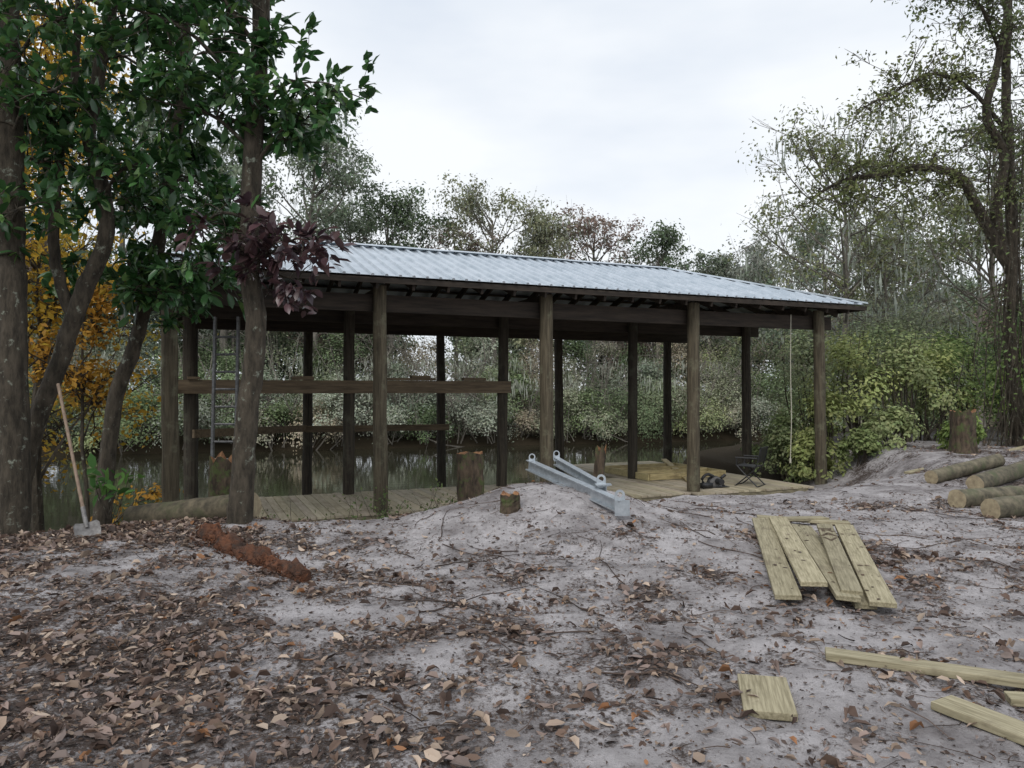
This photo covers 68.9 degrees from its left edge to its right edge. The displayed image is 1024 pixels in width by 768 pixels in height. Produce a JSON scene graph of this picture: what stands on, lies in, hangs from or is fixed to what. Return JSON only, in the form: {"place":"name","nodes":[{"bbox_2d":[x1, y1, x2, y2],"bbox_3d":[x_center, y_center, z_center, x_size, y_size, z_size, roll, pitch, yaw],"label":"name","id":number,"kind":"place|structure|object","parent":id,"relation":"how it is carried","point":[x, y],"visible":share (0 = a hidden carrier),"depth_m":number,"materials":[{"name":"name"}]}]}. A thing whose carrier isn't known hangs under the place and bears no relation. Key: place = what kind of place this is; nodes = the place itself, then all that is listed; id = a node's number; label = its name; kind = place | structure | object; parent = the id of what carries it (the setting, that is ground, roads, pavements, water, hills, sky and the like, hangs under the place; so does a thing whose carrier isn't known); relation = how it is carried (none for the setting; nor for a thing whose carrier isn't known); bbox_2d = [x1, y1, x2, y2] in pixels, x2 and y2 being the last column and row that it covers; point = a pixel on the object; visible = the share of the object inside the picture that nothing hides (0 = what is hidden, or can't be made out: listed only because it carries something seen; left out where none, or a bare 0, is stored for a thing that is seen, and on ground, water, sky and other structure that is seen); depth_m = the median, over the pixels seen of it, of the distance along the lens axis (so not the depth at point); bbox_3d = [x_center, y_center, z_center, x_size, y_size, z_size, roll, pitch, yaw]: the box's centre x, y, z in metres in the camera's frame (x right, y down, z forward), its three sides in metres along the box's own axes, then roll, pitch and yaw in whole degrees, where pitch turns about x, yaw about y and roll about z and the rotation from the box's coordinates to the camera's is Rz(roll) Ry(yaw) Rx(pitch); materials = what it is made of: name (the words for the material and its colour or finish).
{"place":"outdoors","nodes":[
{"label":"outdoors","id":0,"kind":"place"},
{"bbox_2d":[30,440,760,532],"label":"river","id":1,"kind":"structure","parent":0,"point":[278,473],"depth_m":27.90,"materials":[{"name":"grey liquid"}]},
{"bbox_2d":[0,391,1023,767],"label":"ground","id":2,"kind":"structure","parent":0,"point":[576,515],"depth_m":5.04,"materials":[{"name":"grey sand"}]},
{"bbox_2d":[25,154,92,271],"bbox_3d":[-25.775,-6.686,38.668,9.675,18.269,12.353,0,0,-33],"label":"tree","id":3,"kind":"object","parent":2,"relation":"on","point":[66,197],"visible":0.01,"depth_m":39.43,"materials":[{"name":"green plant"}]},
{"bbox_2d":[0,0,149,535],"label":"oak tree","id":4,"kind":"object","parent":2,"relation":"on","point":[15,468],"visible":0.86,"depth_m":8.37,"materials":[{"name":"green plant"}]},
{"bbox_2d":[56,383,100,538],"bbox_3d":[-4.878,0.870,8.227,1.073,1.764,0.240,0,0,36],"label":"shovel","id":5,"kind":"object","parent":2,"relation":"on","point":[85,528],"visible":0.87,"depth_m":8.09,"materials":[{"name":"metal"}]},
{"bbox_2d":[20,0,181,532],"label":"autumn tree","id":6,"kind":"object","parent":2,"relation":"on","point":[44,312],"visible":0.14,"depth_m":13.78,"materials":[{"name":"orange plant"}]},
{"bbox_2d":[0,0,206,487],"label":"magnolia tree","id":7,"kind":"object","parent":2,"relation":"on","point":[98,169],"visible":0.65,"depth_m":8.92,"materials":[{"name":"green plant"}]},
{"bbox_2d":[28,271,183,524],"bbox_3d":[-7.396,1.035,13.218,2.743,6.117,1.959,0,-1,-37],"label":"autumn sapling","id":8,"kind":"object","parent":2,"relation":"on","point":[81,375],"visible":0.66,"depth_m":13.10,"materials":[{"name":"orange plant"}]},
{"bbox_2d":[86,453,144,524],"bbox_3d":[-4.952,1.310,9.332,0.673,0.916,0.540,0,0,-26],"label":"sapling","id":9,"kind":"object","parent":2,"relation":"on","point":[107,487],"visible":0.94,"depth_m":9.26,"materials":[{"name":"green plant"}]},
{"bbox_2d":[24,16,218,484],"bbox_3d":[-10.672,-1.600,15.189,7.212,11.752,7.848,0,0,0],"label":"autumn tree","id":10,"kind":"object","parent":2,"relation":"on","point":[78,409],"visible":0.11,"depth_m":15.97,"materials":[{"name":"orange plant"}]},
{"bbox_2d":[30,88,237,397],"bbox_3d":[-19.878,-6.807,40.014,12.685,18.926,9.316,0,0,0],"label":"tree","id":11,"kind":"object","parent":2,"relation":"on","point":[145,125],"visible":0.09,"depth_m":39.27,"materials":[{"name":"green plant"}]},
{"bbox_2d":[21,0,284,524],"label":"magnolia tree","id":12,"kind":"object","parent":2,"relation":"on","point":[133,282],"visible":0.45,"depth_m":10.08,"materials":[{"name":"green plant"}]},
{"bbox_2d":[123,492,261,523],"bbox_3d":[-4.075,1.629,9.488,1.865,0.573,0.339,0,0,16],"label":"fallen post","id":13,"kind":"object","parent":2,"relation":"on","point":[212,507],"visible":0.62,"depth_m":9.36,"materials":[{"name":"brown wood"}]},
{"bbox_2d":[59,0,380,524],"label":"magnolia tree","id":14,"kind":"object","parent":2,"relation":"on","point":[257,233],"visible":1,"depth_m":8.64,"materials":[{"name":"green plant"}]},
{"bbox_2d":[208,451,231,496],"bbox_3d":[-4.209,1.611,10.727,0.488,1.269,0.485,0,-1,41],"label":"tree stump","id":15,"kind":"object","parent":2,"relation":"on","point":[219,474],"visible":0.44,"depth_m":10.61,"materials":[{"name":"brown wood"}]},
{"bbox_2d":[101,119,353,422],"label":"tree","id":16,"kind":"object","parent":2,"relation":"on","point":[233,161],"visible":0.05,"depth_m":41.33,"materials":[{"name":"green plant"}]},
{"bbox_2d":[189,522,321,583],"bbox_3d":[-2.572,1.613,7.165,0.659,0.304,2.773,0,-1,-42],"label":"rotten log","id":17,"kind":"object","parent":2,"relation":"on","point":[238,548],"visible":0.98,"depth_m":6.92,"materials":[{"name":"brown wood"}]},
{"bbox_2d":[212,107,389,415],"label":"tree","id":18,"kind":"object","parent":2,"relation":"on","point":[348,182],"visible":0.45,"depth_m":41.57,"materials":[{"name":"green plant"}]},
{"bbox_2d":[276,171,421,398],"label":"tree","id":19,"kind":"object","parent":2,"relation":"on","point":[348,223],"visible":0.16,"depth_m":49.09,"materials":[{"name":"green plant"}]},
{"bbox_2d":[262,478,457,521],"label":"weeds","id":20,"kind":"object","parent":2,"relation":"on","point":[384,509],"visible":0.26,"depth_m":11.69,"materials":[{"name":"green plant"}]},
{"bbox_2d":[349,179,455,408],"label":"tree","id":21,"kind":"object","parent":2,"relation":"on","point":[400,219],"visible":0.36,"depth_m":45.07,"materials":[{"name":"green plant"}]},
{"bbox_2d":[419,218,503,398],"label":"tree","id":22,"kind":"object","parent":2,"relation":"on","point":[444,242],"visible":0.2,"depth_m":50.12,"materials":[{"name":"green plant"}]},
{"bbox_2d":[456,451,483,500],"bbox_3d":[-0.654,1.729,12.127,0.658,1.298,0.650,0,0,0],"label":"tree stump","id":23,"kind":"object","parent":2,"relation":"on","point":[470,476],"visible":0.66,"depth_m":11.91,"materials":[{"name":"brown wood"}]},
{"bbox_2d":[385,170,577,406],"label":"tree","id":24,"kind":"object","parent":2,"relation":"on","point":[470,205],"visible":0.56,"depth_m":49.25,"materials":[{"name":"green plant"}]},
{"bbox_2d":[120,241,867,518],"bbox_3d":[-0.094,0.633,16.417,14.704,6.973,6.484,0,0,-23],"label":"boathouse","id":25,"kind":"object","parent":2,"relation":"on","point":[380,293],"visible":0.66,"depth_m":14.99,"materials":[{"name":"brown wood"}]},
{"bbox_2d":[789,315,791,462],"bbox_3d":[5.969,0.102,16.000,0.057,3.180,0.044,0,0,0],"label":"hanging rope","id":26,"kind":"object","parent":25,"relation":"hanging from","point":[790,389],"visible":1,"depth_m":16.00,"materials":[{"name":"white fabric"}]},
{"bbox_2d":[28,301,962,454],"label":"bare shrubs","id":27,"kind":"object","parent":2,"relation":"on","point":[484,367],"visible":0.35,"depth_m":39.91,"materials":[{"name":"plant"}]},
{"bbox_2d":[500,490,520,513],"bbox_3d":[-0.018,1.350,8.348,0.340,0.301,0.345,0,0,0],"label":"tree stump","id":28,"kind":"object","parent":2,"relation":"on","point":[509,503],"visible":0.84,"depth_m":8.25,"materials":[{"name":"brown wood"}]},
{"bbox_2d":[0,440,1023,767],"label":"leaf litter","id":29,"kind":"object","parent":2,"relation":"on","point":[196,672],"visible":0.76,"depth_m":4.51,"materials":[{"name":"brown plant"}]},
{"bbox_2d":[0,462,1023,767],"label":"fallen twigs","id":30,"kind":"object","parent":2,"relation":"on","point":[468,672],"visible":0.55,"depth_m":4.89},
{"bbox_2d":[26,216,1023,418],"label":"distant forest","id":31,"kind":"object","parent":2,"relation":"on","point":[514,343],"visible":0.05,"depth_m":59.72,"materials":[{"name":"green plant"}]},
{"bbox_2d":[28,316,1022,455],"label":"riverbank bushes","id":32,"kind":"object","parent":2,"relation":"on","point":[647,407],"visible":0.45,"depth_m":41.35,"materials":[{"name":"green plant"}]},
{"bbox_2d":[257,461,813,521],"bbox_3d":[-0.177,2.279,16.290,11.676,0.240,6.104,0,0,-23],"label":"wooden dock","id":33,"kind":"object","parent":2,"relation":"on","point":[305,506],"visible":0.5,"depth_m":14.53,"materials":[{"name":"brown wood"}]},
{"bbox_2d":[210,317,239,458],"bbox_3d":[-4.930,0.514,12.822,0.440,3.353,0.220,0,0,0],"label":"ladder","id":34,"kind":"object","parent":33,"relation":"on","point":[214,372],"visible":0.59,"depth_m":12.83,"materials":[{"name":"metal"}]},
{"bbox_2d":[605,459,725,481],"bbox_3d":[3.693,2.076,18.034,2.363,0.175,3.362,0,0,-23],"label":"lumber frame","id":35,"kind":"object","parent":33,"relation":"on","point":[666,469],"visible":0.67,"depth_m":17.62,"materials":[{"name":"beige wood"}]},
{"bbox_2d":[700,473,728,487],"bbox_3d":[4.184,2.036,15.582,0.650,0.388,0.390,0,0,-15],"label":"circular saw","id":36,"kind":"object","parent":33,"relation":"on","point":[713,481],"visible":0.98,"depth_m":15.48,"materials":[{"name":"black plastic"}]},
{"bbox_2d":[734,446,767,486],"bbox_3d":[5.105,1.751,15.921,0.567,0.842,0.581,0,0,35],"label":"folding chair","id":37,"kind":"object","parent":33,"relation":"on","point":[761,456],"visible":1,"depth_m":15.83,"materials":[{"name":"black fabric"}]},
{"bbox_2d":[507,202,602,260],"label":"tree","id":38,"kind":"object","parent":2,"relation":"on","point":[558,228],"visible":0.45,"depth_m":50.10,"materials":[{"name":"green plant"}]},
{"bbox_2d":[525,450,629,515],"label":"beams","id":39,"kind":"structure","parent":2,"relation":"on","point":[593,487],"depth_m":8.74,"materials":[{"name":"metal"}]},
{"bbox_2d":[593,443,606,480],"bbox_3d":[1.394,1.649,12.388,0.333,1.336,0.270,0,0,24],"label":"tree stump","id":40,"kind":"object","parent":2,"relation":"on","point":[600,460],"visible":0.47,"depth_m":12.31,"materials":[{"name":"brown wood"}]},
{"bbox_2d":[545,197,667,411],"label":"tree","id":41,"kind":"object","parent":2,"relation":"on","point":[587,221],"visible":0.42,"depth_m":50.95,"materials":[{"name":"green plant"}]},
{"bbox_2d":[614,218,716,409],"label":"tree","id":42,"kind":"object","parent":2,"relation":"on","point":[669,236],"visible":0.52,"depth_m":51.06,"materials":[{"name":"green plant"}]},
{"bbox_2d":[675,248,768,416],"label":"tree","id":43,"kind":"object","parent":2,"relation":"on","point":[708,263],"visible":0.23,"depth_m":49.94,"materials":[{"name":"green plant"}]},
{"bbox_2d":[700,227,796,422],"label":"tree","id":44,"kind":"object","parent":2,"relation":"on","point":[762,262],"visible":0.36,"depth_m":49.05,"materials":[{"name":"green plant"}]},
{"bbox_2d":[737,674,797,721],"bbox_3d":[1.295,1.593,3.809,0.250,0.040,0.411,0,3,13],"label":"scrap board","id":45,"kind":"object","parent":2,"relation":"on","point":[773,700],"visible":0.92,"depth_m":3.76,"materials":[{"name":"beige wood"}]},
{"bbox_2d":[757,515,850,524],"bbox_3d":[3.450,1.616,8.864,1.031,0.035,0.150,2,0,14],"label":"scrap board","id":46,"kind":"object","parent":2,"relation":"on","point":[832,522],"visible":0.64,"depth_m":8.76,"materials":[{"name":"beige wood"}]},
{"bbox_2d":[780,516,829,520],"bbox_3d":[3.450,1.591,8.824,0.643,0.036,0.140,3,-2,-21],"label":"scrap board","id":47,"kind":"object","parent":46,"relation":"on","point":[799,518],"visible":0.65,"depth_m":8.79,"materials":[{"name":"beige wood"}]},
{"bbox_2d":[752,516,896,609],"bbox_3d":[2.845,1.556,6.944,1.006,0.192,3.189,0,0,15],"label":"lumber stack","id":48,"kind":"object","parent":2,"relation":"on","point":[820,561],"visible":1,"depth_m":6.37,"materials":[{"name":"beige wood"}]},
{"bbox_2d":[763,523,879,599],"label":"scattered leaves","id":49,"kind":"object","parent":48,"relation":"on","point":[822,543],"visible":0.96,"depth_m":6.62,"materials":[{"name":"brown plant"}]},
{"bbox_2d":[732,208,930,417],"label":"tree","id":50,"kind":"object","parent":2,"relation":"on","point":[798,240],"visible":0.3,"depth_m":45.98,"materials":[{"name":"green plant"}]},
{"bbox_2d":[711,85,1023,430],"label":"river tree","id":51,"kind":"object","parent":2,"relation":"on","point":[847,293],"visible":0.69,"depth_m":23.31,"materials":[{"name":"green plant"}]},
{"bbox_2d":[789,194,965,395],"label":"tree","id":52,"kind":"object","parent":2,"relation":"on","point":[898,225],"visible":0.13,"depth_m":46.98,"materials":[{"name":"green plant"}]},
{"bbox_2d":[740,293,1023,483],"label":"green bushes","id":53,"kind":"object","parent":2,"relation":"on","point":[928,370],"visible":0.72,"depth_m":18.15,"materials":[{"name":"green plant"}]},
{"bbox_2d":[769,0,1023,446],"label":"vine covered tree","id":54,"kind":"object","parent":2,"relation":"on","point":[1005,248],"visible":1,"depth_m":16.66,"materials":[{"name":"green plant"}]},
{"bbox_2d":[806,199,993,410],"bbox_3d":[14.037,-2.142,26.683,6.987,8.794,6.470,0,0,33],"label":"river tree","id":55,"kind":"object","parent":2,"relation":"on","point":[886,299],"visible":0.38,"depth_m":26.41,"materials":[{"name":"green plant"}]},
{"bbox_2d":[825,647,1023,687],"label":"scrap board","id":56,"kind":"object","parent":2,"relation":"on","point":[970,673],"visible":1,"depth_m":4.08,"materials":[{"name":"beige wood"}]},
{"bbox_2d":[863,107,1023,432],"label":"river tree","id":57,"kind":"object","parent":2,"relation":"on","point":[952,271],"visible":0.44,"depth_m":22.18,"materials":[{"name":"green plant"}]},
{"bbox_2d":[877,180,1023,426],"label":"tree","id":58,"kind":"object","parent":2,"relation":"on","point":[978,257],"visible":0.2,"depth_m":46.01,"materials":[{"name":"green plant"}]},
{"bbox_2d":[947,409,978,453],"bbox_3d":[9.073,0.985,14.992,0.647,0.987,0.677,0,0,0],"label":"tree stump","id":59,"kind":"object","parent":2,"relation":"on","point":[962,433],"visible":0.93,"depth_m":14.82,"materials":[{"name":"brown wood"}]},
{"bbox_2d":[904,446,1023,473],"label":"long board","id":60,"kind":"object","parent":2,"relation":"on","point":[919,470],"visible":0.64,"depth_m":13.84,"materials":[{"name":"beige wood"}]},
{"bbox_2d":[924,453,1004,483],"bbox_3d":[7.565,1.407,12.441,1.921,0.428,0.241,0,0,-28],"label":"log","id":61,"kind":"object","parent":2,"relation":"on","point":[949,472],"visible":0.98,"depth_m":12.27,"materials":[{"name":"brown wood"}]},
{"bbox_2d":[931,695,1023,745],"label":"scrap board","id":62,"kind":"object","parent":2,"relation":"on","point":[991,721],"visible":1,"depth_m":3.51,"materials":[{"name":"beige wood"}]},
{"bbox_2d":[948,485,1023,507],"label":"log","id":63,"kind":"object","parent":2,"relation":"on","point":[962,498],"visible":0.67,"depth_m":10.00,"materials":[{"name":"brown wood"}]},
{"bbox_2d":[960,204,1023,318],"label":"tree","id":64,"kind":"object","parent":2,"relation":"on","point":[1020,234],"visible":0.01,"depth_m":47.66,"materials":[{"name":"green plant"}]},
{"bbox_2d":[965,460,1023,488],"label":"log","id":65,"kind":"object","parent":2,"relation":"on","point":[1001,475],"visible":0.89,"depth_m":11.50,"materials":[{"name":"brown wood"}]},
{"bbox_2d":[980,495,1023,518],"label":"log","id":66,"kind":"object","parent":2,"relation":"on","point":[1002,507],"visible":0.92,"depth_m":9.44,"materials":[{"name":"brown wood"}]},
{"bbox_2d":[1004,691,1023,706],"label":"scrap board","id":67,"kind":"object","parent":2,"relation":"on","point":[1014,698],"visible":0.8,"depth_m":3.80,"materials":[{"name":"beige wood"}]},
{"bbox_2d":[21,0,1023,390],"label":"sky","id":68,"kind":"structure","parent":0,"point":[623,109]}
]}

